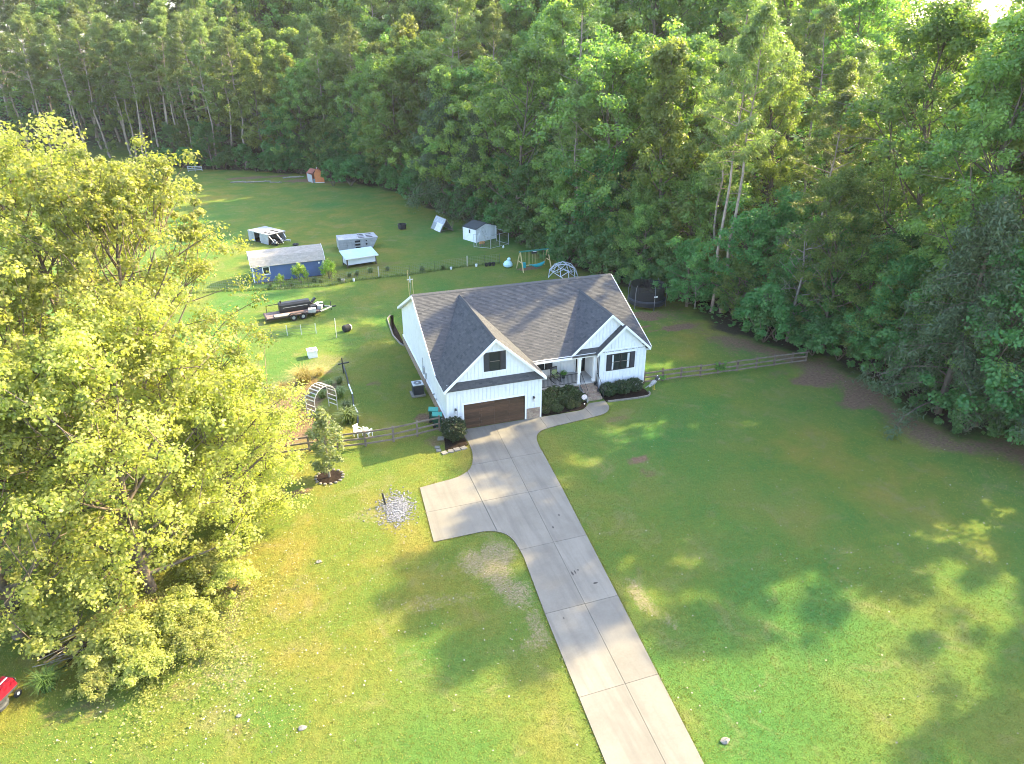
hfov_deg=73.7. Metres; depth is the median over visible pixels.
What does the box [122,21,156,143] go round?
pine tree
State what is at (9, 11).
pine tree
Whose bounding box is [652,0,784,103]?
broadleaf tree
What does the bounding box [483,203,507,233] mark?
wild shrub
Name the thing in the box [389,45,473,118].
broadleaf tree
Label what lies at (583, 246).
wild shrub
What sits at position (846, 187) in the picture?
broadleaf tree
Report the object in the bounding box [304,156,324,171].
wild shrub
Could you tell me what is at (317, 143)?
young tree
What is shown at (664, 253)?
wild shrub
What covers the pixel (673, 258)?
wild shrub
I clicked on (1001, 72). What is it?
broadleaf tree
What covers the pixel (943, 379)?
wild shrub
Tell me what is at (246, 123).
broadleaf tree
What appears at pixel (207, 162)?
wild shrub
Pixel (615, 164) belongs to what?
young tree
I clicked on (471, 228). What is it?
white shed
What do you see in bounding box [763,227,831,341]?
bare tree
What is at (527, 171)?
young tree
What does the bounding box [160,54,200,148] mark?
pine tree
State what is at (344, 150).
young tree
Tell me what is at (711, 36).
broadleaf tree
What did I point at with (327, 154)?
wild shrub
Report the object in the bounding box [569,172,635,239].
young tree
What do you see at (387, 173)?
wild shrub
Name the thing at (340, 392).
weed clump
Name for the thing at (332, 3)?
poplar tree
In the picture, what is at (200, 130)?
young tree
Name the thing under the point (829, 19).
pine tree
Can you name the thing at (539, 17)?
broadleaf tree
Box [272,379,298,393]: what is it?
dry bush
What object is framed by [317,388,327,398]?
weed clump
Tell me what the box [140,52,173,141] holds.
pine tree
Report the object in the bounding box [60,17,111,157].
pine tree
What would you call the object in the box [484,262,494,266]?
planter
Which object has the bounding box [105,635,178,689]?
weedy shrub
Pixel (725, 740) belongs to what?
field stone
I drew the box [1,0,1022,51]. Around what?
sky
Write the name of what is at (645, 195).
young tree
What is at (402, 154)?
young tree
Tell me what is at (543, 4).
broadleaf tree
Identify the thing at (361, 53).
poplar tree
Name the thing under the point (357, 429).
plastic chair
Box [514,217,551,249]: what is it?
wild shrub
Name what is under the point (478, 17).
broadleaf tree
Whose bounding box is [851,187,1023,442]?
cedar tree
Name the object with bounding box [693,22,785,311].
pine tree
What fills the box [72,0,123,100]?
pine tree
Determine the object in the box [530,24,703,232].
broadleaf tree
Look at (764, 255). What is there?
young tree
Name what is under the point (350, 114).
broadleaf tree
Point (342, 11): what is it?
broadleaf tree
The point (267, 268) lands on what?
window
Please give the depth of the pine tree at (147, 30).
159.75 m
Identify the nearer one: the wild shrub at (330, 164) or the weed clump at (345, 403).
the weed clump at (345, 403)
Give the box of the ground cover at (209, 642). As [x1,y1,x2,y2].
[5,524,339,763]
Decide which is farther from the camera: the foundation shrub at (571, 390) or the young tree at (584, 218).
the young tree at (584, 218)
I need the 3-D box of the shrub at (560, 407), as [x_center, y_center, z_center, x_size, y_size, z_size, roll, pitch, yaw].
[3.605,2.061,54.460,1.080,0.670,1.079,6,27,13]
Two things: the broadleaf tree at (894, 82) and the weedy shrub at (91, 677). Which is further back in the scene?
the broadleaf tree at (894, 82)
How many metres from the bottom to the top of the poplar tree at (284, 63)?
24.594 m
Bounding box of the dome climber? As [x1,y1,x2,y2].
[548,261,578,277]
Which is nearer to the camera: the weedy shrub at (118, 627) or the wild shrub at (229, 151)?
the weedy shrub at (118, 627)
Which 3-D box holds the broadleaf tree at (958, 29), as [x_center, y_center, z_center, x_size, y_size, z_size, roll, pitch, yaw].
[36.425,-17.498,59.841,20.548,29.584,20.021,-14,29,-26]
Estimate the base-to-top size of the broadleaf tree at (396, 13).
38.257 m
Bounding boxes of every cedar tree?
[405,74,464,215]
[441,112,506,227]
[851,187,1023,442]
[950,308,1023,440]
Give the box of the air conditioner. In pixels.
[410,380,425,397]
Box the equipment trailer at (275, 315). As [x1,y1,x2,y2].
[263,301,335,320]
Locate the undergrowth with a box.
[0,79,1023,440]
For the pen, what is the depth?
99.19 m
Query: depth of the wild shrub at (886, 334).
56.62 m
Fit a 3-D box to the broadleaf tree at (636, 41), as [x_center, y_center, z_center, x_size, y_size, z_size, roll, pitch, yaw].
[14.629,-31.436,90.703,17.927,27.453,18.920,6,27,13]
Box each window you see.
[262,266,269,274]
[489,351,500,370]
[537,363,547,369]
[611,351,630,370]
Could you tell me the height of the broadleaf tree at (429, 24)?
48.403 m
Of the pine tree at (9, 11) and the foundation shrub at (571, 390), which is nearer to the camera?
the foundation shrub at (571, 390)
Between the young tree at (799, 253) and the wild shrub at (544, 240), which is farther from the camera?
the wild shrub at (544, 240)
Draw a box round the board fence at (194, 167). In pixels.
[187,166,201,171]
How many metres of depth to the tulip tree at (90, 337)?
31.02 m
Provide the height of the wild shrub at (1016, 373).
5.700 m
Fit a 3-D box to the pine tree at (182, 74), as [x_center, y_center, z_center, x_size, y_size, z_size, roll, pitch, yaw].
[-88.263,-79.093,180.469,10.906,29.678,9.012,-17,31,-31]
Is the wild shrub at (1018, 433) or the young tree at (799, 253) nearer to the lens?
the wild shrub at (1018, 433)
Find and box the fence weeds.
[151,260,498,295]
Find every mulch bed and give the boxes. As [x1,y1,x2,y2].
[390,315,403,343]
[444,431,467,450]
[541,398,586,416]
[600,387,648,401]
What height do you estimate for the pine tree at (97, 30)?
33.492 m
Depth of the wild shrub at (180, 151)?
162.32 m
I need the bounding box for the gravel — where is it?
[362,485,419,536]
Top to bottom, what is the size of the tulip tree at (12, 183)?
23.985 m
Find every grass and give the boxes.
[16,659,74,694]
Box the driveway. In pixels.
[420,401,703,763]
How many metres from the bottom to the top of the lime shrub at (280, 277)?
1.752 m
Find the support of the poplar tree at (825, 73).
on the ground at (302, 209)
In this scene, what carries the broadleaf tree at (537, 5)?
on the ground at (302, 209)
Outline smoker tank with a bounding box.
[277,298,313,312]
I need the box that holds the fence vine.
[714,361,726,371]
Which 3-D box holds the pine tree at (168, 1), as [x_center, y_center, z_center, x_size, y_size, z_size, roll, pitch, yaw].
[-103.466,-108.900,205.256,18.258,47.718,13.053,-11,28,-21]
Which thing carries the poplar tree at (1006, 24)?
on the ground at (302, 209)
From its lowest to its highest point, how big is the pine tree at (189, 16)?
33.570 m
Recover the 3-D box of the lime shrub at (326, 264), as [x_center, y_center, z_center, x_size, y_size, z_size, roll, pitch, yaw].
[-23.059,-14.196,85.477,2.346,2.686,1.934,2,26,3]
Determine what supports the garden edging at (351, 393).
on the ground at (302, 209)
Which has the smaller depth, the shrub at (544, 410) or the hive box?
the shrub at (544, 410)
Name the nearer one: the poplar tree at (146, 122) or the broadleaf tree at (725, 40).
the broadleaf tree at (725, 40)
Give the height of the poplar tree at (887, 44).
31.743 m
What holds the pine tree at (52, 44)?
on the ground at (302, 209)
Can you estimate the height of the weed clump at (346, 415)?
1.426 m
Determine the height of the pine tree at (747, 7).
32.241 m
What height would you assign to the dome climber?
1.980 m
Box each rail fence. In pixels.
[216,415,440,461]
[643,350,807,382]
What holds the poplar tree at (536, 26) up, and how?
on the ground at (302, 209)
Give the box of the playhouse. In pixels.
[306,167,324,182]
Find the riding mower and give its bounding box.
[0,676,21,711]
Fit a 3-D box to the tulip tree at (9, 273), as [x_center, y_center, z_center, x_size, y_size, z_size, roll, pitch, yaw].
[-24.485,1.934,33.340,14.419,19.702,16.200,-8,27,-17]
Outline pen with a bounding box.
[473,228,508,247]
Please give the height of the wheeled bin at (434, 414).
1.104 m
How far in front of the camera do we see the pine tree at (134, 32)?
161.38 m
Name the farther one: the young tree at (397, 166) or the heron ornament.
the young tree at (397, 166)
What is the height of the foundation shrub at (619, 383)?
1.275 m
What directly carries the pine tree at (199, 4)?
on the ground at (302, 209)
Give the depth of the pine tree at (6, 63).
168.83 m
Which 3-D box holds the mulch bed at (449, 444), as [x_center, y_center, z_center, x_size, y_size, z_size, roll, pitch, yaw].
[-4.351,4.316,50.637,1.800,0.065,2.440,-8,27,-17]
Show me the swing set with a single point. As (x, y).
(524, 265)
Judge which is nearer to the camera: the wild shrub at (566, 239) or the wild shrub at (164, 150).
the wild shrub at (566, 239)
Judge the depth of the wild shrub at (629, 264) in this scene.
81.44 m
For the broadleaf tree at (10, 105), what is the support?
on the ground at (302, 209)
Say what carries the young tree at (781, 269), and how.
on the ground at (302, 209)
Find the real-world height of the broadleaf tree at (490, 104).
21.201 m
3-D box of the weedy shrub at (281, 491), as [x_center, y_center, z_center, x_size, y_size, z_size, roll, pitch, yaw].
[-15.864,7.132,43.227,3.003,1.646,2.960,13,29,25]
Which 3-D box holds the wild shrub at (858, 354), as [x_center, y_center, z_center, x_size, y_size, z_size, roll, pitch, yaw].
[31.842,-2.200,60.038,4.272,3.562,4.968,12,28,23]
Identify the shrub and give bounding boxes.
[10,582,108,654]
[62,655,120,702]
[63,599,163,668]
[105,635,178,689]
[146,583,225,638]
[151,147,162,158]
[158,147,175,165]
[160,614,226,661]
[173,535,240,585]
[174,147,193,167]
[189,149,215,168]
[201,557,262,608]
[219,145,243,167]
[231,143,254,169]
[241,478,287,504]
[242,152,257,162]
[263,150,290,172]
[274,273,285,285]
[289,158,306,173]
[290,262,309,282]
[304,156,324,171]
[318,149,339,178]
[318,258,336,278]
[321,158,345,185]
[332,155,345,174]
[332,159,368,185]
[343,154,356,180]
[351,154,373,182]
[355,164,377,184]
[375,165,395,188]
[377,161,392,182]
[380,162,403,187]
[385,169,408,188]
[392,159,409,189]
[396,185,413,193]
[398,165,419,191]
[398,171,425,199]
[420,185,439,206]
[434,193,446,211]
[464,191,491,219]
[473,203,493,222]
[481,214,504,226]
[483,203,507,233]
[496,209,520,236]
[502,208,534,244]
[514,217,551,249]
[534,234,548,254]
[539,224,584,263]
[541,390,550,406]
[541,406,550,413]
[543,238,573,257]
[544,385,566,402]
[544,398,558,408]
[551,404,563,412]
[556,226,586,266]
[558,384,579,399]
[560,395,574,406]
[564,224,597,257]
[566,402,575,408]
[573,401,580,407]
[574,391,585,402]
[577,231,620,273]
[578,234,613,269]
[588,249,631,281]
[599,382,617,396]
[611,246,639,269]
[614,379,631,393]
[615,257,641,286]
[625,377,643,391]
[628,263,667,282]
[639,239,679,279]
[651,263,689,295]
[660,247,704,289]
[702,284,736,310]
[732,280,797,341]
[741,299,808,343]
[792,302,842,347]
[793,321,836,355]
[804,316,871,360]
[846,338,894,378]
[859,327,923,385]
[894,370,941,412]
[925,365,973,393]
[934,388,1006,437]
[987,396,1023,436]
[990,355,1023,395]
[1017,406,1023,440]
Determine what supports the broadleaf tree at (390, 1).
on the ground at (302, 209)
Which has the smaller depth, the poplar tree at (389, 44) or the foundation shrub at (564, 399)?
the foundation shrub at (564, 399)
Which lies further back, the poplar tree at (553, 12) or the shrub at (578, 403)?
the poplar tree at (553, 12)
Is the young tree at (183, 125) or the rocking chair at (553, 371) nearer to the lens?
the rocking chair at (553, 371)
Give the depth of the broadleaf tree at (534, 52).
97.73 m
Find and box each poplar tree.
[106,61,181,151]
[187,64,240,144]
[201,0,262,87]
[212,50,288,169]
[217,28,279,148]
[248,39,320,148]
[254,53,309,139]
[259,0,326,105]
[260,26,302,95]
[276,27,329,111]
[292,0,376,62]
[323,6,353,136]
[325,24,372,122]
[338,0,373,36]
[352,39,413,181]
[368,12,444,154]
[380,21,424,148]
[387,63,499,208]
[397,3,422,35]
[430,0,449,43]
[430,92,468,183]
[447,6,503,119]
[461,1,531,156]
[487,1,556,85]
[490,34,528,154]
[493,19,557,160]
[499,0,527,59]
[499,0,603,169]
[555,124,606,208]
[579,8,645,169]
[587,35,747,231]
[687,59,767,222]
[693,53,775,168]
[714,0,806,125]
[730,32,814,218]
[764,0,847,168]
[780,55,899,230]
[798,4,854,140]
[799,5,916,134]
[852,0,910,142]
[893,34,1004,251]
[905,0,1023,362]
[912,0,1023,285]
[923,88,1023,211]
[935,45,1023,259]
[972,48,1023,159]
[980,3,1023,183]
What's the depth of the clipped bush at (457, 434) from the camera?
49.90 m
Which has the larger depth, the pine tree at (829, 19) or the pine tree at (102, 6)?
the pine tree at (102, 6)
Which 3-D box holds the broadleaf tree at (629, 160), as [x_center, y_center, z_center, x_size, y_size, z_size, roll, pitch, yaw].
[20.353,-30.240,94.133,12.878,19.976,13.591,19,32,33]
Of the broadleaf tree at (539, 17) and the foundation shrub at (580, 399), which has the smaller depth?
the foundation shrub at (580, 399)
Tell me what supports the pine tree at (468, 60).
on the ground at (302, 209)
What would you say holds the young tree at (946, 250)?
on the ground at (302, 209)
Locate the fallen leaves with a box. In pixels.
[54,404,1022,763]
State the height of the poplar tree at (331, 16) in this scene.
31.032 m
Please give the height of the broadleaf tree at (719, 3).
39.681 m
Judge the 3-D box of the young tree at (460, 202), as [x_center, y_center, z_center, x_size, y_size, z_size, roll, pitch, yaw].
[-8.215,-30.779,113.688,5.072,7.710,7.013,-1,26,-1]
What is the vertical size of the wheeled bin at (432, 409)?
1.104 m
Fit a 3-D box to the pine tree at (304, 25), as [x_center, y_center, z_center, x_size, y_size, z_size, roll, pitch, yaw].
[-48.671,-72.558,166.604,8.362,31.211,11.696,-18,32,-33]
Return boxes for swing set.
[516,248,551,272]
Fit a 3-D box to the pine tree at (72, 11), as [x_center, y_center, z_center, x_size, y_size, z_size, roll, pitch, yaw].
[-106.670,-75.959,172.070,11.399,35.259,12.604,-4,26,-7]
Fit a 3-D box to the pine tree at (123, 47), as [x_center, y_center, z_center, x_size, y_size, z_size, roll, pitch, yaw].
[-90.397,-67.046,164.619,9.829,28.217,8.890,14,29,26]
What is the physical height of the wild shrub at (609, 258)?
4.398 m
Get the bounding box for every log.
[244,180,270,182]
[283,176,303,177]
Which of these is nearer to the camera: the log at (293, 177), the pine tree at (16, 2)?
the log at (293, 177)
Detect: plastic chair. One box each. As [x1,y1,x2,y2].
[352,423,362,436]
[362,427,372,436]
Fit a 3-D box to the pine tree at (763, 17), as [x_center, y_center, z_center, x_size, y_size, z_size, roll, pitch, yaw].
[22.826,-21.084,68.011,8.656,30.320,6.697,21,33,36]
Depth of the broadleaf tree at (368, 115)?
128.86 m
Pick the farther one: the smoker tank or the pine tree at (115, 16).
the pine tree at (115, 16)
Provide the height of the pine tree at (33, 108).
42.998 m
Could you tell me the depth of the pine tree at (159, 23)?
159.33 m
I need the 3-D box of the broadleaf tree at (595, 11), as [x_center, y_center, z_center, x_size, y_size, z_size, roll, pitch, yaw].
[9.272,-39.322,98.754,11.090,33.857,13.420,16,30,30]
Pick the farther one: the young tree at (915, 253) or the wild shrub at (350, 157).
the wild shrub at (350, 157)
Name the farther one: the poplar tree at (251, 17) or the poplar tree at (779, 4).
the poplar tree at (251, 17)
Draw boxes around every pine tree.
[0,0,9,115]
[0,0,36,114]
[0,0,52,108]
[0,2,51,136]
[0,13,53,152]
[0,31,29,149]
[0,75,8,141]
[4,3,58,144]
[22,51,65,148]
[29,0,69,110]
[31,0,88,117]
[33,13,82,137]
[38,28,87,156]
[40,0,85,123]
[59,1,102,148]
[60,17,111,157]
[60,21,99,140]
[63,0,121,142]
[66,0,130,119]
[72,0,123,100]
[79,19,127,148]
[82,0,125,128]
[83,13,131,153]
[89,38,132,156]
[94,18,138,156]
[97,0,136,99]
[105,22,149,157]
[106,0,159,117]
[110,2,160,104]
[110,40,156,155]
[118,7,152,127]
[120,21,164,146]
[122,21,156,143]
[129,18,173,152]
[136,0,189,99]
[139,0,186,143]
[139,14,184,143]
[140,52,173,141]
[146,5,181,117]
[158,25,195,140]
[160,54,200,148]
[161,10,205,138]
[166,3,209,121]
[177,0,218,131]
[178,0,219,125]
[178,0,226,134]
[180,40,223,168]
[182,9,225,125]
[200,24,243,165]
[206,26,247,168]
[209,0,243,118]
[260,0,291,27]
[289,14,328,87]
[297,26,342,135]
[329,20,366,152]
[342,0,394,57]
[413,0,485,123]
[433,14,485,100]
[467,0,518,186]
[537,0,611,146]
[547,83,600,256]
[569,0,614,81]
[590,0,660,72]
[689,0,788,212]
[692,98,762,287]
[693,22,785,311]
[701,0,806,312]
[719,0,792,169]
[762,0,833,178]
[784,87,882,309]
[794,0,845,191]
[810,41,892,214]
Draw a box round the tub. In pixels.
[397,223,405,229]
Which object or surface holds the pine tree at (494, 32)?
on the ground at (302, 209)
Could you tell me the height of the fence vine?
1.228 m
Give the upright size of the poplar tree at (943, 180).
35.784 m
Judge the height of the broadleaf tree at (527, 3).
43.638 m
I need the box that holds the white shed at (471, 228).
[462,220,496,242]
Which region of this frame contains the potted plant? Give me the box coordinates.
[559,370,567,378]
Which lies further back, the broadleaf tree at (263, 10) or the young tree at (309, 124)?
the broadleaf tree at (263, 10)
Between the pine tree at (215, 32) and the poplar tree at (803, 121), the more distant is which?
the pine tree at (215, 32)
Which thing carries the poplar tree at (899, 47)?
on the ground at (302, 209)
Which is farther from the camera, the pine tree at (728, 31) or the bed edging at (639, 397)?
the pine tree at (728, 31)
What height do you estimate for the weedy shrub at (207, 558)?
1.955 m
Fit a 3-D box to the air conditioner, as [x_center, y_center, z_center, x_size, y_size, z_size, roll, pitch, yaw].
[-7.917,0.535,57.135,1.170,1.100,1.170,-8,27,-17]
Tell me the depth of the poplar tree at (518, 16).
141.50 m
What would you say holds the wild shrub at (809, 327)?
on the ground at (302, 209)
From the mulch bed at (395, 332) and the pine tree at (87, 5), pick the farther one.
the pine tree at (87, 5)
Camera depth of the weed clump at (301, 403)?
54.64 m
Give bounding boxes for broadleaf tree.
[0,44,14,77]
[0,74,28,132]
[4,40,78,149]
[12,0,125,132]
[64,69,136,154]
[81,14,160,137]
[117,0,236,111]
[198,0,286,38]
[201,0,275,124]
[204,0,305,91]
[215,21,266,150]
[232,0,307,46]
[236,54,278,147]
[255,0,323,96]
[262,66,327,160]
[275,42,329,118]
[275,50,347,138]
[286,0,359,128]
[292,0,363,69]
[299,49,361,144]
[312,68,373,177]
[321,40,366,114]
[335,40,425,184]
[338,57,406,159]
[339,46,405,140]
[340,3,392,107]
[351,0,428,38]
[355,0,427,37]
[360,30,459,167]
[373,66,471,175]
[379,27,432,114]
[386,0,442,36]
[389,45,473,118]
[399,0,503,61]
[414,55,517,173]
[415,0,483,123]
[421,27,463,124]
[424,0,500,47]
[432,0,513,124]
[435,84,529,202]
[444,31,597,232]
[471,0,547,37]
[489,47,545,158]
[497,0,612,99]
[510,5,623,148]
[514,0,585,31]
[523,0,561,74]
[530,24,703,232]
[538,44,629,151]
[553,29,687,214]
[569,1,724,53]
[578,17,639,141]
[583,0,696,110]
[585,0,720,145]
[610,14,745,216]
[620,88,693,215]
[621,21,731,178]
[639,0,856,104]
[647,0,727,46]
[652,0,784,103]
[666,9,733,151]
[679,0,783,103]
[710,0,890,142]
[766,166,910,356]
[773,0,934,176]
[812,0,1023,340]
[849,49,982,223]
[870,0,990,180]
[877,5,1004,215]
[880,17,927,155]
[884,26,1023,392]
[966,0,1022,159]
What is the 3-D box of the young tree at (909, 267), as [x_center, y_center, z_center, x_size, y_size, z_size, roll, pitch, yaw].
[34.320,-6.307,59.244,11.725,11.360,8.481,5,27,10]
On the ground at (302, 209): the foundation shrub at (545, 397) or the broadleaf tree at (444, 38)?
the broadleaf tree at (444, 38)
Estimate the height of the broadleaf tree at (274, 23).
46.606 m
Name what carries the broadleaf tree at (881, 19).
on the ground at (302, 209)
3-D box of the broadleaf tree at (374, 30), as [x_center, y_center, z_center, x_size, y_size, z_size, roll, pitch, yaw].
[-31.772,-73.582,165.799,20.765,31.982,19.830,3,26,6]
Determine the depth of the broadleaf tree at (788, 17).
110.22 m
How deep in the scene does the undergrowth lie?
123.09 m
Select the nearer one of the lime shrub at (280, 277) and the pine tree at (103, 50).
the lime shrub at (280, 277)
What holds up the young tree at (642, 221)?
on the ground at (302, 209)
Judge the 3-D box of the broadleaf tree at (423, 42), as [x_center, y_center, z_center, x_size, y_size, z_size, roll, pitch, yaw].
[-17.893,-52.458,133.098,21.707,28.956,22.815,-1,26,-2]
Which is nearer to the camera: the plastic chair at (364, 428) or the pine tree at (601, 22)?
the plastic chair at (364, 428)
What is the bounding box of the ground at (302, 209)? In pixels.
[0,51,1023,763]
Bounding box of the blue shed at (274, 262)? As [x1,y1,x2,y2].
[247,244,324,283]
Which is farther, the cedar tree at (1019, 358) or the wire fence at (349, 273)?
the wire fence at (349, 273)
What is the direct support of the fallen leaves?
on the ground at (302, 209)
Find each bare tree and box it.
[685,267,708,307]
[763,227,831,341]
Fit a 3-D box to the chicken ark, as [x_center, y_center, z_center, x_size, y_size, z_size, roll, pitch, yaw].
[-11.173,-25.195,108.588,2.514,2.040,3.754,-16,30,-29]
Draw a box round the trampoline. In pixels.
[627,277,666,310]
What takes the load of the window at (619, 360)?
in the farmhouse
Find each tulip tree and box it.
[0,109,237,479]
[0,121,291,546]
[0,225,185,594]
[0,278,266,616]
[0,379,130,659]
[125,337,316,541]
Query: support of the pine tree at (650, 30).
on the ground at (302, 209)
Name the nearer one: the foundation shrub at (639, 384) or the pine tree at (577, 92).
the foundation shrub at (639, 384)
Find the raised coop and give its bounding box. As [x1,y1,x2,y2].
[339,246,377,267]
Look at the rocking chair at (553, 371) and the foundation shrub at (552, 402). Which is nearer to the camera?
the foundation shrub at (552, 402)
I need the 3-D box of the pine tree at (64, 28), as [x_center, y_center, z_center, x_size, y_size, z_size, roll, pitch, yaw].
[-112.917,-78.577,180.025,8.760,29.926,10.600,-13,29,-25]
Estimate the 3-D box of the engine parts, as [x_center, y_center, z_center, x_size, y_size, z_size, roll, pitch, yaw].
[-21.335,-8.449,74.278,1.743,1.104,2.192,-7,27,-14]
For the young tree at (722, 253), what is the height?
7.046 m
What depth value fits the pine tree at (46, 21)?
162.82 m
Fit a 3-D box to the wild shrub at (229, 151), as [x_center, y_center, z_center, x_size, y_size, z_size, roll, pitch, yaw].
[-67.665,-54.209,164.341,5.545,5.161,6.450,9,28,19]
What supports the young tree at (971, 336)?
on the ground at (302, 209)
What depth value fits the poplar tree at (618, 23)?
96.83 m
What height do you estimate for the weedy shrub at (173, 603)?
2.058 m
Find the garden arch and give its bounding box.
[305,382,337,414]
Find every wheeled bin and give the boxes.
[428,407,437,422]
[431,412,441,427]
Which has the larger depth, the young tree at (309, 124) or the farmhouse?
the young tree at (309, 124)
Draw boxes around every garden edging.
[288,387,335,407]
[343,365,358,423]
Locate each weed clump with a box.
[291,399,306,410]
[309,276,317,282]
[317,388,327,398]
[322,378,336,386]
[330,384,347,397]
[334,374,343,383]
[334,403,362,424]
[339,399,354,409]
[417,265,427,271]
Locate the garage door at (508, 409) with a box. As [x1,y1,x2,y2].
[464,396,524,428]
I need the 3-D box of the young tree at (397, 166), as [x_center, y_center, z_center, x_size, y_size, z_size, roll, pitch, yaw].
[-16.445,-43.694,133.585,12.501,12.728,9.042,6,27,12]
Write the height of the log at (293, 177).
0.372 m
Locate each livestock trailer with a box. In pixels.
[247,226,290,245]
[336,232,377,250]
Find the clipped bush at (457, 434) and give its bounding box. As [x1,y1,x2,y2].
[440,416,467,442]
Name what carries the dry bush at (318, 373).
on the ground at (302, 209)
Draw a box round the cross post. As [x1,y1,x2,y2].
[338,358,348,372]
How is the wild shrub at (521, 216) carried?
on the ground at (302, 209)
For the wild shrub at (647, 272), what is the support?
on the ground at (302, 209)
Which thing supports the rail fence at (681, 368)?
on the ground at (302, 209)
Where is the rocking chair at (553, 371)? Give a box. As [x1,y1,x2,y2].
[549,366,560,382]
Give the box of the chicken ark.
[431,215,453,232]
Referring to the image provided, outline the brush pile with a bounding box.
[32,618,111,670]
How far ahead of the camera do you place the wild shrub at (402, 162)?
135.80 m
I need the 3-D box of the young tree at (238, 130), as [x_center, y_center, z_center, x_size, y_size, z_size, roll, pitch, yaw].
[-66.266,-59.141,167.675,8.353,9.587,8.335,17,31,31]
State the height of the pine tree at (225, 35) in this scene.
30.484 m
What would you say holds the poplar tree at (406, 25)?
on the ground at (302, 209)
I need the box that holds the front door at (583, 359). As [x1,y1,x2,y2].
[575,358,584,371]
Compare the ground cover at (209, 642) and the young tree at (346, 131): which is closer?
the ground cover at (209, 642)
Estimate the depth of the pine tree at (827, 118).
61.25 m
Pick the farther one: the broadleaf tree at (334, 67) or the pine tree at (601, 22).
the broadleaf tree at (334, 67)
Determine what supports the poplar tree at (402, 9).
on the ground at (302, 209)
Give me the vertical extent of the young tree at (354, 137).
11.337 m
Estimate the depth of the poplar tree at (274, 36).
178.15 m
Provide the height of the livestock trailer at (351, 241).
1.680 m
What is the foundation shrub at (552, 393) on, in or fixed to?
on the mulch bed at (565, 409)
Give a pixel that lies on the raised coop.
(358, 256)
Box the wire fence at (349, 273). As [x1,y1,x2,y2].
[153,254,499,293]
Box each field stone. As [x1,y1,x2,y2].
[298,725,306,730]
[720,737,729,743]
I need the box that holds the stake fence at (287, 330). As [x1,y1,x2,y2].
[247,324,316,338]
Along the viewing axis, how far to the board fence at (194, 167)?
160.32 m
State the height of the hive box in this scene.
0.740 m
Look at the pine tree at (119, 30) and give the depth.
162.43 m
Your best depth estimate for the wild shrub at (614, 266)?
86.19 m
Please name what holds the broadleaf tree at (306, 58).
on the ground at (302, 209)
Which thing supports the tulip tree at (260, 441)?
on the ground at (302, 209)
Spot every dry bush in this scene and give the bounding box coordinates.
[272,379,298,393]
[284,360,320,384]
[286,408,304,421]
[311,364,328,376]
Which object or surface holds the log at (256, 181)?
on the ground at (302, 209)
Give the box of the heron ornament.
[646,375,659,389]
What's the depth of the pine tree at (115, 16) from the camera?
191.50 m
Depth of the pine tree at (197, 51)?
154.34 m
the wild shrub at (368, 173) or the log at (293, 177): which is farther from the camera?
the log at (293, 177)
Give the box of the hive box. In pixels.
[306,347,317,358]
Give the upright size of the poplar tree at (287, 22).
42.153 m
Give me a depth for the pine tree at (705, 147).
72.33 m
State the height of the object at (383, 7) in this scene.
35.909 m
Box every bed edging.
[387,315,403,345]
[608,391,650,401]
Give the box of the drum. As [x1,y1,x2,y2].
[342,324,351,331]
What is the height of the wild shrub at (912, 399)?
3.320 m
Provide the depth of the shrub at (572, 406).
54.74 m
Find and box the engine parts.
[308,297,323,312]
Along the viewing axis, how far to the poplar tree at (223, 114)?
162.87 m
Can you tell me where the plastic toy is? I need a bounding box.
[503,257,512,267]
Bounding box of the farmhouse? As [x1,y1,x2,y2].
[397,273,651,430]
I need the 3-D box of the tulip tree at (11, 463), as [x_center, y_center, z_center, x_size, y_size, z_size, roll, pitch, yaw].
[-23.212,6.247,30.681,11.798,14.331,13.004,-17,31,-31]
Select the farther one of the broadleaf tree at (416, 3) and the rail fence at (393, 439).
the broadleaf tree at (416, 3)
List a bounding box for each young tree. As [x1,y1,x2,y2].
[149,121,185,164]
[170,118,197,150]
[186,119,230,169]
[194,120,233,154]
[229,120,253,156]
[256,100,309,171]
[287,103,329,160]
[288,134,313,162]
[305,406,345,484]
[310,136,324,167]
[319,130,345,161]
[329,107,358,155]
[339,147,354,158]
[340,125,376,171]
[353,126,376,166]
[354,118,400,173]
[389,124,422,166]
[395,133,441,180]
[443,156,478,210]
[447,175,474,219]
[459,153,513,214]
[487,157,550,236]
[510,133,569,217]
[517,167,565,234]
[519,144,575,233]
[528,175,583,248]
[540,147,633,245]
[565,162,631,226]
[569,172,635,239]
[602,179,672,267]
[605,169,674,251]
[608,203,677,282]
[611,220,676,267]
[652,169,735,246]
[652,236,711,306]
[667,159,763,271]
[682,197,795,319]
[685,241,741,299]
[708,251,772,319]
[734,180,826,291]
[736,226,798,296]
[745,254,817,332]
[763,228,855,309]
[764,256,831,330]
[780,203,897,327]
[794,233,915,358]
[837,210,934,319]
[839,239,959,365]
[862,248,950,359]
[877,304,960,386]
[908,224,1022,371]
[908,235,1023,444]
[946,304,1022,366]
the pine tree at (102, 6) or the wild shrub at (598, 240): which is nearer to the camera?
the wild shrub at (598, 240)
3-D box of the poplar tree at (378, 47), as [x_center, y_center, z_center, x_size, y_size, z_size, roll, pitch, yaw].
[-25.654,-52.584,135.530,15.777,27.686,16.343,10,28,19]
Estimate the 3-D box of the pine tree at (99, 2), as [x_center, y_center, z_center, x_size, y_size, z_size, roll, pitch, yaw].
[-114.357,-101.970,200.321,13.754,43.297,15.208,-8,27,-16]
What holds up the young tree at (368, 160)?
on the ground at (302, 209)
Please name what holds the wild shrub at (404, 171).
on the ground at (302, 209)
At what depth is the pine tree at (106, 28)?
162.62 m

